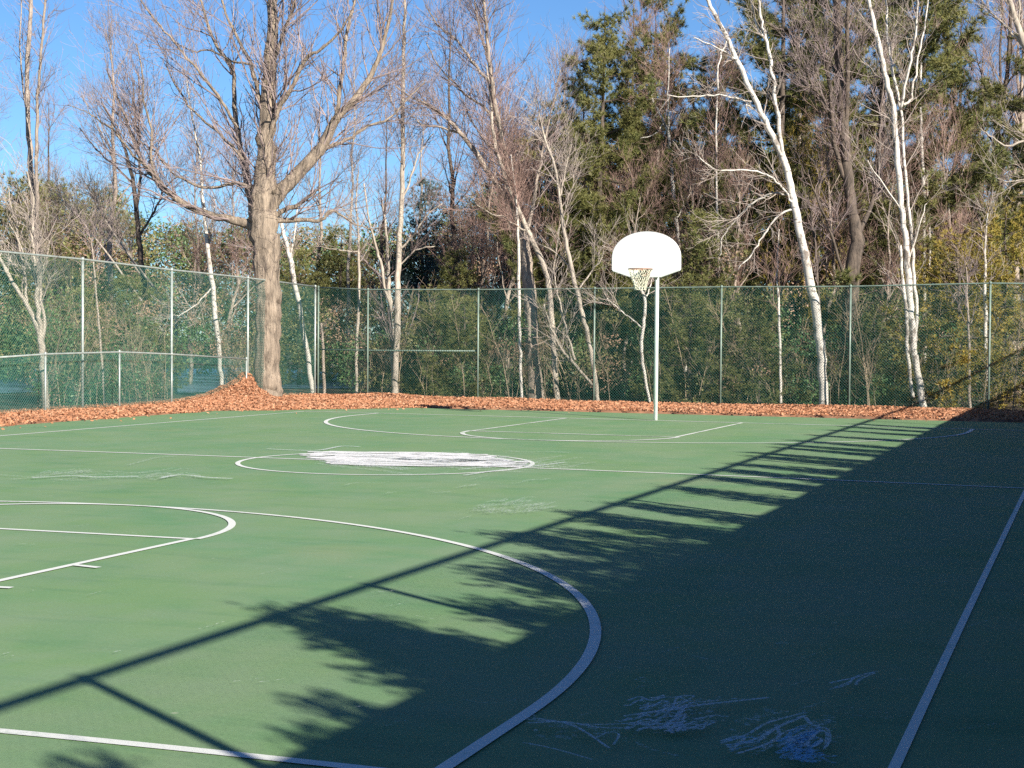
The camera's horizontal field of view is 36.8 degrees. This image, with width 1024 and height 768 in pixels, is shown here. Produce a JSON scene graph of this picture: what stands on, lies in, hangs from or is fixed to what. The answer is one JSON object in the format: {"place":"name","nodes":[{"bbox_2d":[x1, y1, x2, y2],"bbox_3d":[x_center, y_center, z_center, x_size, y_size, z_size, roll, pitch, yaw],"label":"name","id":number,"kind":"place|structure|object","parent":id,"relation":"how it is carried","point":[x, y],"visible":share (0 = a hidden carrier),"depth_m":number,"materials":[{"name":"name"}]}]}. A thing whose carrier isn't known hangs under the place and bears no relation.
{"place":"outdoors","nodes":[
{"label":"outdoors","id":0,"kind":"place"},
{"bbox_2d":[0,368,366,393],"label":"pond","id":1,"kind":"structure","parent":0,"point":[332,384],"depth_m":54.16,"materials":[{"name":"blue liquid"}]},
{"bbox_2d":[0,408,1023,767],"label":"court","id":2,"kind":"object","parent":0,"point":[402,588],"visible":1,"depth_m":9.33,"materials":[{"name":"green concrete"}]},
{"bbox_2d":[0,343,1023,411],"bbox_3d":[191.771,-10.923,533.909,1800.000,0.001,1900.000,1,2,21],"label":"ground","id":3,"kind":"structure","parent":0,"point":[905,404],"depth_m":44.28,"materials":[{"name":"brown soil"}]},
{"bbox_2d":[0,0,74,380],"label":"twin stem tree","id":4,"kind":"object","parent":3,"relation":"on","point":[26,98],"visible":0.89,"depth_m":47.82,"materials":[{"name":"grey plant"}]},
{"bbox_2d":[0,170,80,378],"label":"young pine","id":5,"kind":"object","parent":3,"relation":"on","point":[22,188],"visible":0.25,"depth_m":59.63,"materials":[{"name":"green plant"}]},
{"bbox_2d":[0,128,90,408],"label":"forked tree","id":6,"kind":"object","parent":3,"relation":"on","point":[41,239],"visible":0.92,"depth_m":32.24,"materials":[{"name":"beige plant"}]},
{"bbox_2d":[7,67,90,371],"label":"bare tree","id":7,"kind":"object","parent":3,"relation":"on","point":[48,143],"visible":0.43,"depth_m":62.12,"materials":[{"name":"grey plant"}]},
{"bbox_2d":[0,176,107,377],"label":"young pine","id":8,"kind":"object","parent":3,"relation":"on","point":[79,246],"visible":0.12,"depth_m":61.59,"materials":[{"name":"green plant"}]},
{"bbox_2d":[19,185,93,326],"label":"bare tree","id":9,"kind":"object","parent":3,"relation":"on","point":[59,259],"visible":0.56,"depth_m":52.97,"materials":[{"name":"brown plant"}]},
{"bbox_2d":[31,287,131,403],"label":"young pine","id":10,"kind":"object","parent":3,"relation":"on","point":[86,315],"visible":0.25,"depth_m":37.87,"materials":[{"name":"green plant"}]},
{"bbox_2d":[13,145,169,382],"bbox_3d":[-12.251,-3.375,44.768,4.189,7.486,2.071,1,2,21],"label":"leaning stem","id":11,"kind":"object","parent":3,"relation":"on","point":[68,204],"visible":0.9,"depth_m":44.95,"materials":[{"name":"beige plant"}]},
{"bbox_2d":[61,189,132,403],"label":"sapling","id":12,"kind":"object","parent":3,"relation":"on","point":[94,271],"visible":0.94,"depth_m":34.39,"materials":[{"name":"grey plant"}]},
{"bbox_2d":[59,182,163,345],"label":"young pine","id":13,"kind":"object","parent":3,"relation":"on","point":[121,211],"visible":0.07,"depth_m":63.67,"materials":[{"name":"green plant"}]},
{"bbox_2d":[64,152,176,391],"bbox_3d":[-11.836,-3.369,46.317,3.283,7.401,1.929,0,2,-19],"label":"leaning stem","id":14,"kind":"object","parent":3,"relation":"on","point":[92,187],"visible":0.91,"depth_m":45.98,"materials":[{"name":"beige plant"}]},
{"bbox_2d":[66,0,177,338],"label":"bare tree","id":15,"kind":"object","parent":3,"relation":"on","point":[114,194],"visible":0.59,"depth_m":50.30,"materials":[{"name":"brown plant"}]},
{"bbox_2d":[85,191,161,379],"bbox_3d":[-11.928,-2.830,47.062,2.350,6.282,1.912,0,2,-15],"label":"leaning stem","id":16,"kind":"object","parent":3,"relation":"on","point":[119,233],"visible":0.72,"depth_m":46.97,"materials":[{"name":"brown plant"}]},
{"bbox_2d":[40,37,216,369],"bbox_3d":[-11.834,-5.362,47.417,5.532,11.327,2.754,0,2,0],"label":"dark tree","id":17,"kind":"object","parent":3,"relation":"on","point":[139,231],"visible":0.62,"depth_m":47.08,"materials":[{"name":"brown plant"}]},
{"bbox_2d":[86,273,190,397],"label":"young pine","id":18,"kind":"object","parent":3,"relation":"on","point":[131,302],"visible":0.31,"depth_m":41.76,"materials":[{"name":"green plant"}]},
{"bbox_2d":[134,45,236,385],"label":"birch tree","id":19,"kind":"object","parent":3,"relation":"on","point":[210,270],"visible":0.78,"depth_m":41.54,"materials":[{"name":"white plant"}]},
{"bbox_2d":[154,107,241,383],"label":"bare tree","id":20,"kind":"object","parent":3,"relation":"on","point":[197,258],"visible":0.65,"depth_m":53.73,"materials":[{"name":"grey plant"}]},
{"bbox_2d":[195,114,256,379],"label":"bare tree","id":21,"kind":"object","parent":3,"relation":"on","point":[236,249],"visible":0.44,"depth_m":59.44,"materials":[{"name":"brown plant"}]},
{"bbox_2d":[0,0,481,396],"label":"maple tree","id":22,"kind":"object","parent":3,"relation":"on","point":[265,193],"visible":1,"depth_m":40.47,"materials":[{"name":"brown plant"}]},
{"bbox_2d":[251,246,349,384],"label":"young pine","id":23,"kind":"object","parent":3,"relation":"on","point":[300,261],"visible":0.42,"depth_m":54.90,"materials":[{"name":"green plant"}]},
{"bbox_2d":[277,164,327,392],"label":"birch tree","id":24,"kind":"object","parent":3,"relation":"on","point":[291,263],"visible":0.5,"depth_m":43.55,"materials":[{"name":"white plant"}]},
{"bbox_2d":[285,72,370,359],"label":"bare tree","id":25,"kind":"object","parent":3,"relation":"on","point":[319,171],"visible":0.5,"depth_m":60.40,"materials":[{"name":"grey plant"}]},
{"bbox_2d":[287,223,393,381],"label":"young pine","id":26,"kind":"object","parent":3,"relation":"on","point":[329,258],"visible":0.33,"depth_m":59.52,"materials":[{"name":"green plant"}]},
{"bbox_2d":[300,147,390,393],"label":"sapling","id":27,"kind":"object","parent":3,"relation":"on","point":[359,279],"visible":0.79,"depth_m":44.17,"materials":[{"name":"beige plant"}]},
{"bbox_2d":[309,20,383,382],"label":"bare tree","id":28,"kind":"object","parent":3,"relation":"on","point":[350,229],"visible":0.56,"depth_m":56.86,"materials":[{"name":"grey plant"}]},
{"bbox_2d":[339,89,425,385],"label":"bare tree","id":29,"kind":"object","parent":3,"relation":"on","point":[382,241],"visible":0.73,"depth_m":55.28,"materials":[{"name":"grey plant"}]},
{"bbox_2d":[320,0,464,392],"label":"birch tree","id":30,"kind":"object","parent":3,"relation":"on","point":[399,247],"visible":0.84,"depth_m":43.24,"materials":[{"name":"beige plant"}]},
{"bbox_2d":[374,83,450,380],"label":"bare tree","id":31,"kind":"object","parent":3,"relation":"on","point":[422,117],"visible":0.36,"depth_m":61.90,"materials":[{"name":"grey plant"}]},
{"bbox_2d":[362,171,479,382],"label":"blue spruce","id":32,"kind":"object","parent":3,"relation":"on","point":[426,267],"visible":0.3,"depth_m":59.63,"materials":[{"name":"green plant"}]},
{"bbox_2d":[388,283,483,395],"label":"young pine","id":33,"kind":"object","parent":3,"relation":"on","point":[415,338],"visible":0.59,"depth_m":43.81,"materials":[{"name":"green plant"}]},
{"bbox_2d":[405,0,492,352],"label":"bare tree","id":34,"kind":"object","parent":3,"relation":"on","point":[452,172],"visible":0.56,"depth_m":50.19,"materials":[{"name":"brown plant"}]},
{"bbox_2d":[401,245,502,394],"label":"young pine","id":35,"kind":"object","parent":3,"relation":"on","point":[446,277],"visible":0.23,"depth_m":46.77,"materials":[{"name":"green plant"}]},
{"bbox_2d":[414,295,514,397],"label":"young pine","id":36,"kind":"object","parent":3,"relation":"on","point":[470,331],"visible":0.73,"depth_m":42.81,"materials":[{"name":"green plant"}]},
{"bbox_2d":[434,102,523,344],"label":"bare tree","id":37,"kind":"object","parent":3,"relation":"on","point":[485,178],"visible":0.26,"depth_m":52.07,"materials":[{"name":"brown plant"}]},
{"bbox_2d":[431,102,538,391],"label":"bare tree","id":38,"kind":"object","parent":3,"relation":"on","point":[486,253],"visible":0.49,"depth_m":47.01,"materials":[{"name":"brown plant"}]},
{"bbox_2d":[370,0,609,398],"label":"maple tree","id":39,"kind":"object","parent":3,"relation":"on","point":[527,278],"visible":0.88,"depth_m":42.45,"materials":[{"name":"grey plant"}]},
{"bbox_2d":[427,5,579,400],"bbox_3d":[-0.128,-4.810,41.456,3.891,10.734,3.064,1,2,21],"label":"pale tree","id":40,"kind":"object","parent":3,"relation":"on","point":[538,252],"visible":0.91,"depth_m":41.73,"materials":[{"name":"beige plant"}]},
{"bbox_2d":[450,79,556,390],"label":"bare tree","id":41,"kind":"object","parent":3,"relation":"on","point":[504,263],"visible":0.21,"depth_m":48.78,"materials":[{"name":"brown plant"}]},
{"bbox_2d":[0,143,1019,380],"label":"distant evergreens","id":42,"kind":"object","parent":3,"relation":"on","point":[183,263],"visible":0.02,"depth_m":64.90,"materials":[{"name":"green plant"}]},
{"bbox_2d":[0,126,1023,377],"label":"distant woods","id":43,"kind":"object","parent":3,"relation":"on","point":[214,238],"visible":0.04,"depth_m":62.61,"materials":[{"name":"green plant"}]},
{"bbox_2d":[0,247,1023,409],"bbox_3d":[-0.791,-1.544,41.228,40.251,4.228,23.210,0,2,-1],"label":"brush undergrowth","id":44,"kind":"object","parent":3,"relation":"on","point":[620,384],"visible":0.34,"depth_m":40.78,"materials":[{"name":"green plant"}]},
{"bbox_2d":[452,54,575,394],"bbox_3d":[0.055,-4.655,45.524,3.685,10.432,3.841,1,2,2],"label":"bare tree","id":45,"kind":"object","parent":3,"relation":"on","point":[508,227],"visible":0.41,"depth_m":45.40,"materials":[{"name":"brown plant"}]},
{"bbox_2d":[477,103,553,399],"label":"birch tree","id":46,"kind":"object","parent":3,"relation":"on","point":[518,221],"visible":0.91,"depth_m":41.66,"materials":[{"name":"white plant"}]},
{"bbox_2d":[440,106,605,385],"bbox_3d":[1.153,-4.868,55.114,6.141,10.267,7.613,2,2,42],"label":"pine tree","id":47,"kind":"object","parent":3,"relation":"on","point":[546,190],"visible":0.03,"depth_m":54.48,"materials":[{"name":"green plant"}]},
{"bbox_2d":[498,85,593,371],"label":"bare tree","id":48,"kind":"object","parent":3,"relation":"on","point":[540,148],"visible":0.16,"depth_m":47.74,"materials":[{"name":"brown plant"}]},
{"bbox_2d":[524,18,591,386],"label":"bare tree","id":49,"kind":"object","parent":3,"relation":"on","point":[562,43],"visible":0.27,"depth_m":55.62,"materials":[{"name":"brown plant"}]},
{"bbox_2d":[503,76,622,400],"bbox_3d":[1.252,-3.906,41.085,3.205,8.971,2.842,1,2,21],"label":"birch tree","id":50,"kind":"object","parent":3,"relation":"on","point":[566,250],"visible":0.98,"depth_m":41.07,"materials":[{"name":"beige plant"}]},
{"bbox_2d":[517,183,653,397],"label":"young pine","id":51,"kind":"object","parent":3,"relation":"on","point":[585,252],"visible":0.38,"depth_m":45.29,"materials":[{"name":"green plant"}]},
{"bbox_2d":[475,0,704,396],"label":"pine tree","id":52,"kind":"object","parent":3,"relation":"on","point":[605,75],"visible":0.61,"depth_m":45.30,"materials":[{"name":"green plant"}]},
{"bbox_2d":[521,103,717,395],"bbox_3d":[3.135,-4.160,47.052,5.551,9.281,6.882,0,2,-17],"label":"pine tree","id":53,"kind":"object","parent":3,"relation":"on","point":[615,116],"visible":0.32,"depth_m":46.18,"materials":[{"name":"green plant"}]},
{"bbox_2d":[586,138,682,397],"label":"bare tree","id":54,"kind":"object","parent":3,"relation":"on","point":[634,228],"visible":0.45,"depth_m":44.76,"materials":[{"name":"brown plant"}]},
{"bbox_2d":[578,0,692,392],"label":"bare tree","id":55,"kind":"object","parent":3,"relation":"on","point":[634,19],"visible":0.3,"depth_m":47.71,"materials":[{"name":"brown plant"}]},
{"bbox_2d":[546,0,750,389],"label":"pine tree","id":56,"kind":"object","parent":3,"relation":"on","point":[675,17],"visible":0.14,"depth_m":48.12,"materials":[{"name":"green plant"}]},
{"bbox_2d":[615,0,699,350],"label":"bare tree","id":57,"kind":"object","parent":3,"relation":"on","point":[655,92],"visible":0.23,"depth_m":48.22,"materials":[{"name":"brown plant"}]},
{"bbox_2d":[613,29,704,299],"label":"tree","id":58,"kind":"object","parent":3,"relation":"on","point":[664,142],"visible":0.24,"depth_m":47.95,"materials":[{"name":"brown plant"}]},
{"bbox_2d":[317,281,1023,409],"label":"chain link fence","id":59,"kind":"object","parent":3,"relation":"on","point":[988,392],"visible":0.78,"depth_m":39.21,"materials":[{"name":"green metal"}]},
{"bbox_2d":[618,5,726,396],"bbox_3d":[4.828,-5.377,46.129,3.634,11.705,3.310,0,2,-29],"label":"birch tree","id":60,"kind":"object","parent":3,"relation":"on","point":[667,109],"visible":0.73,"depth_m":45.84,"materials":[{"name":"beige plant"}]},
{"bbox_2d":[627,272,747,402],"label":"young pine","id":61,"kind":"object","parent":3,"relation":"on","point":[698,282],"visible":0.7,"depth_m":40.88,"materials":[{"name":"green plant"}]},
{"bbox_2d":[603,53,771,375],"bbox_3d":[6.628,-5.893,56.103,7.277,12.424,9.507,0,2,-1],"label":"pine tree","id":62,"kind":"object","parent":3,"relation":"on","point":[693,65],"visible":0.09,"depth_m":55.21,"materials":[{"name":"green plant"}]},
{"bbox_2d":[645,121,736,397],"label":"bare tree","id":63,"kind":"object","parent":3,"relation":"on","point":[692,193],"visible":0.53,"depth_m":44.69,"materials":[{"name":"brown plant"}]},
{"bbox_2d":[645,205,774,401],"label":"young pine","id":64,"kind":"object","parent":3,"relation":"on","point":[698,248],"visible":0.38,"depth_m":42.70,"materials":[{"name":"green plant"}]},
{"bbox_2d":[684,21,758,397],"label":"birch tree","id":65,"kind":"object","parent":3,"relation":"on","point":[715,128],"visible":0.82,"depth_m":43.97,"materials":[{"name":"beige plant"}]},
{"bbox_2d":[653,167,803,398],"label":"young pine","id":66,"kind":"object","parent":3,"relation":"on","point":[754,218],"visible":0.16,"depth_m":45.49,"materials":[{"name":"green plant"}]},
{"bbox_2d":[693,123,783,400],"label":"bare tree","id":67,"kind":"object","parent":3,"relation":"on","point":[732,178],"visible":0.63,"depth_m":43.57,"materials":[{"name":"brown plant"}]},
{"bbox_2d":[715,295,813,405],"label":"young pine","id":68,"kind":"object","parent":3,"relation":"on","point":[769,337],"visible":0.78,"depth_m":39.69,"materials":[{"name":"green plant"}]},
{"bbox_2d":[749,199,811,402],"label":"sapling","id":69,"kind":"object","parent":3,"relation":"on","point":[777,256],"visible":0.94,"depth_m":39.17,"materials":[{"name":"grey plant"}]},
{"bbox_2d":[659,0,938,387],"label":"pine tree","id":70,"kind":"object","parent":3,"relation":"on","point":[773,119],"visible":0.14,"depth_m":49.13,"materials":[{"name":"green plant"}]},
{"bbox_2d":[745,93,863,396],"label":"golden evergreen","id":71,"kind":"object","parent":3,"relation":"on","point":[803,296],"visible":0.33,"depth_m":44.38,"materials":[{"name":"green plant"}]},
{"bbox_2d":[672,0,947,384],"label":"pine tree","id":72,"kind":"object","parent":3,"relation":"on","point":[760,51],"visible":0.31,"depth_m":45.64,"materials":[{"name":"green plant"}]},
{"bbox_2d":[779,81,887,372],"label":"bare tree","id":73,"kind":"object","parent":3,"relation":"on","point":[832,254],"visible":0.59,"depth_m":43.19,"materials":[{"name":"brown plant"}]},
{"bbox_2d":[750,0,925,402],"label":"dark tree","id":74,"kind":"object","parent":3,"relation":"on","point":[856,227],"visible":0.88,"depth_m":42.35,"materials":[{"name":"brown plant"}]},
{"bbox_2d":[716,0,1023,375],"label":"pine tree","id":75,"kind":"object","parent":3,"relation":"on","point":[942,61],"visible":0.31,"depth_m":45.21,"materials":[{"name":"green plant"}]},
{"bbox_2d":[828,311,916,405],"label":"young pine","id":76,"kind":"object","parent":3,"relation":"on","point":[872,356],"visible":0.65,"depth_m":39.34,"materials":[{"name":"green plant"}]},
{"bbox_2d":[814,194,940,400],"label":"young pine","id":77,"kind":"object","parent":3,"relation":"on","point":[871,279],"visible":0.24,"depth_m":44.34,"materials":[{"name":"green plant"}]},
{"bbox_2d":[842,121,939,399],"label":"bare tree","id":78,"kind":"object","parent":3,"relation":"on","point":[888,265],"visible":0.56,"depth_m":43.63,"materials":[{"name":"brown plant"}]},
{"bbox_2d":[841,0,958,406],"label":"birch tree","id":79,"kind":"object","parent":3,"relation":"on","point":[910,331],"visible":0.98,"depth_m":37.97,"materials":[{"name":"white plant"}]},
{"bbox_2d":[795,0,1023,340],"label":"pine tree","id":80,"kind":"object","parent":3,"relation":"on","point":[974,97],"visible":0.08,"depth_m":50.56,"materials":[{"name":"green plant"}]},
{"bbox_2d":[890,0,959,397],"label":"birch tree","id":81,"kind":"object","parent":3,"relation":"on","point":[923,130],"visible":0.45,"depth_m":45.01,"materials":[{"name":"white plant"}]},
{"bbox_2d":[852,220,1023,408],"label":"golden evergreen","id":82,"kind":"object","parent":3,"relation":"on","point":[957,386],"visible":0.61,"depth_m":38.72,"materials":[{"name":"green plant"}]},
{"bbox_2d":[885,167,1023,396],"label":"young pine","id":83,"kind":"object","parent":3,"relation":"on","point":[952,177],"visible":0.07,"depth_m":47.72,"materials":[{"name":"green plant"}]},
{"bbox_2d":[902,82,1008,380],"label":"bare tree","id":84,"kind":"object","parent":3,"relation":"on","point":[943,164],"visible":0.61,"depth_m":44.32,"materials":[{"name":"grey plant"}]},
{"bbox_2d":[927,221,1001,407],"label":"sapling","id":85,"kind":"object","parent":3,"relation":"on","point":[969,347],"visible":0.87,"depth_m":37.77,"materials":[{"name":"grey plant"}]},
{"bbox_2d":[913,190,1023,408],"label":"golden evergreen","id":86,"kind":"object","parent":3,"relation":"on","point":[1013,248],"visible":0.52,"depth_m":39.16,"materials":[{"name":"green plant"}]},
{"bbox_2d":[917,22,1023,391],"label":"pine tree","id":87,"kind":"object","parent":3,"relation":"on","point":[1014,104],"visible":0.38,"depth_m":44.75,"materials":[{"name":"green plant"}]},
{"bbox_2d":[933,0,1023,398],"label":"bare tree","id":88,"kind":"object","parent":3,"relation":"on","point":[1007,80],"visible":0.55,"depth_m":46.02,"materials":[{"name":"brown plant"}]},
{"bbox_2d":[947,0,1023,376],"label":"bare tree","id":89,"kind":"object","parent":3,"relation":"on","point":[976,74],"visible":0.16,"depth_m":51.86,"materials":[{"name":"brown plant"}]},
{"bbox_2d":[956,182,1021,408],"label":"birch tree","id":90,"kind":"object","parent":3,"relation":"on","point":[985,275],"visible":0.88,"depth_m":38.38,"materials":[{"name":"white plant"}]},
{"bbox_2d":[959,0,1023,206],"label":"pale tree","id":91,"kind":"object","parent":3,"relation":"on","point":[1015,18],"visible":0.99,"depth_m":39.04,"materials":[{"name":"white plant"}]},
{"bbox_2d":[961,1,1023,385],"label":"bare tree","id":92,"kind":"object","parent":3,"relation":"on","point":[991,51],"visible":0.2,"depth_m":59.09,"materials":[{"name":"brown plant"}]},
{"bbox_2d":[967,0,1023,380],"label":"bare tree","id":93,"kind":"object","parent":3,"relation":"on","point":[1010,113],"visible":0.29,"depth_m":49.91,"materials":[{"name":"brown plant"}]},
{"bbox_2d":[0,374,1023,426],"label":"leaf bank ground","id":94,"kind":"structure","parent":0,"point":[752,414],"depth_m":33.62,"materials":[{"name":"brown plant"}]},
{"bbox_2d":[0,350,246,413],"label":"chain link fence","id":95,"kind":"object","parent":94,"relation":"on","point":[44,354],"visible":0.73,"depth_m":33.62,"materials":[{"name":"metal"}]},
{"bbox_2d":[0,250,316,411],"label":"chain link fence","id":96,"kind":"object","parent":94,"relation":"on","point":[171,270],"visible":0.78,"depth_m":35.13,"materials":[{"name":"metal"}]},
{"bbox_2d":[0,372,1023,429],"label":"fallen leaves","id":97,"kind":"object","parent":94,"relation":"on","point":[215,400],"visible":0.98,"depth_m":35.71,"materials":[{"name":"orange plant"}]},
{"bbox_2d":[563,202,677,401],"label":"birch tree","id":98,"kind":"object","parent":94,"relation":"on","point":[641,338],"visible":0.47,"depth_m":39.77,"materials":[{"name":"white plant"}]},
{"bbox_2d":[612,231,680,419],"bbox_3d":[2.612,-1.032,29.864,1.147,3.840,1.079,0,2,-26],"label":"basketball hoop","id":99,"kind":"object","parent":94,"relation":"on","point":[647,255],"visible":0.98,"depth_m":29.78,"materials":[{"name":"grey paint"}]},
{"bbox_2d":[647,0,827,404],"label":"birch tree","id":100,"kind":"object","parent":94,"relation":"on","point":[805,258],"visible":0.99,"depth_m":38.42,"materials":[{"name":"white plant"}]},
{"bbox_2d":[0,0,1023,343],"label":"sky","id":101,"kind":"structure","parent":0,"point":[554,11],"materials":[{"name":"blue"}]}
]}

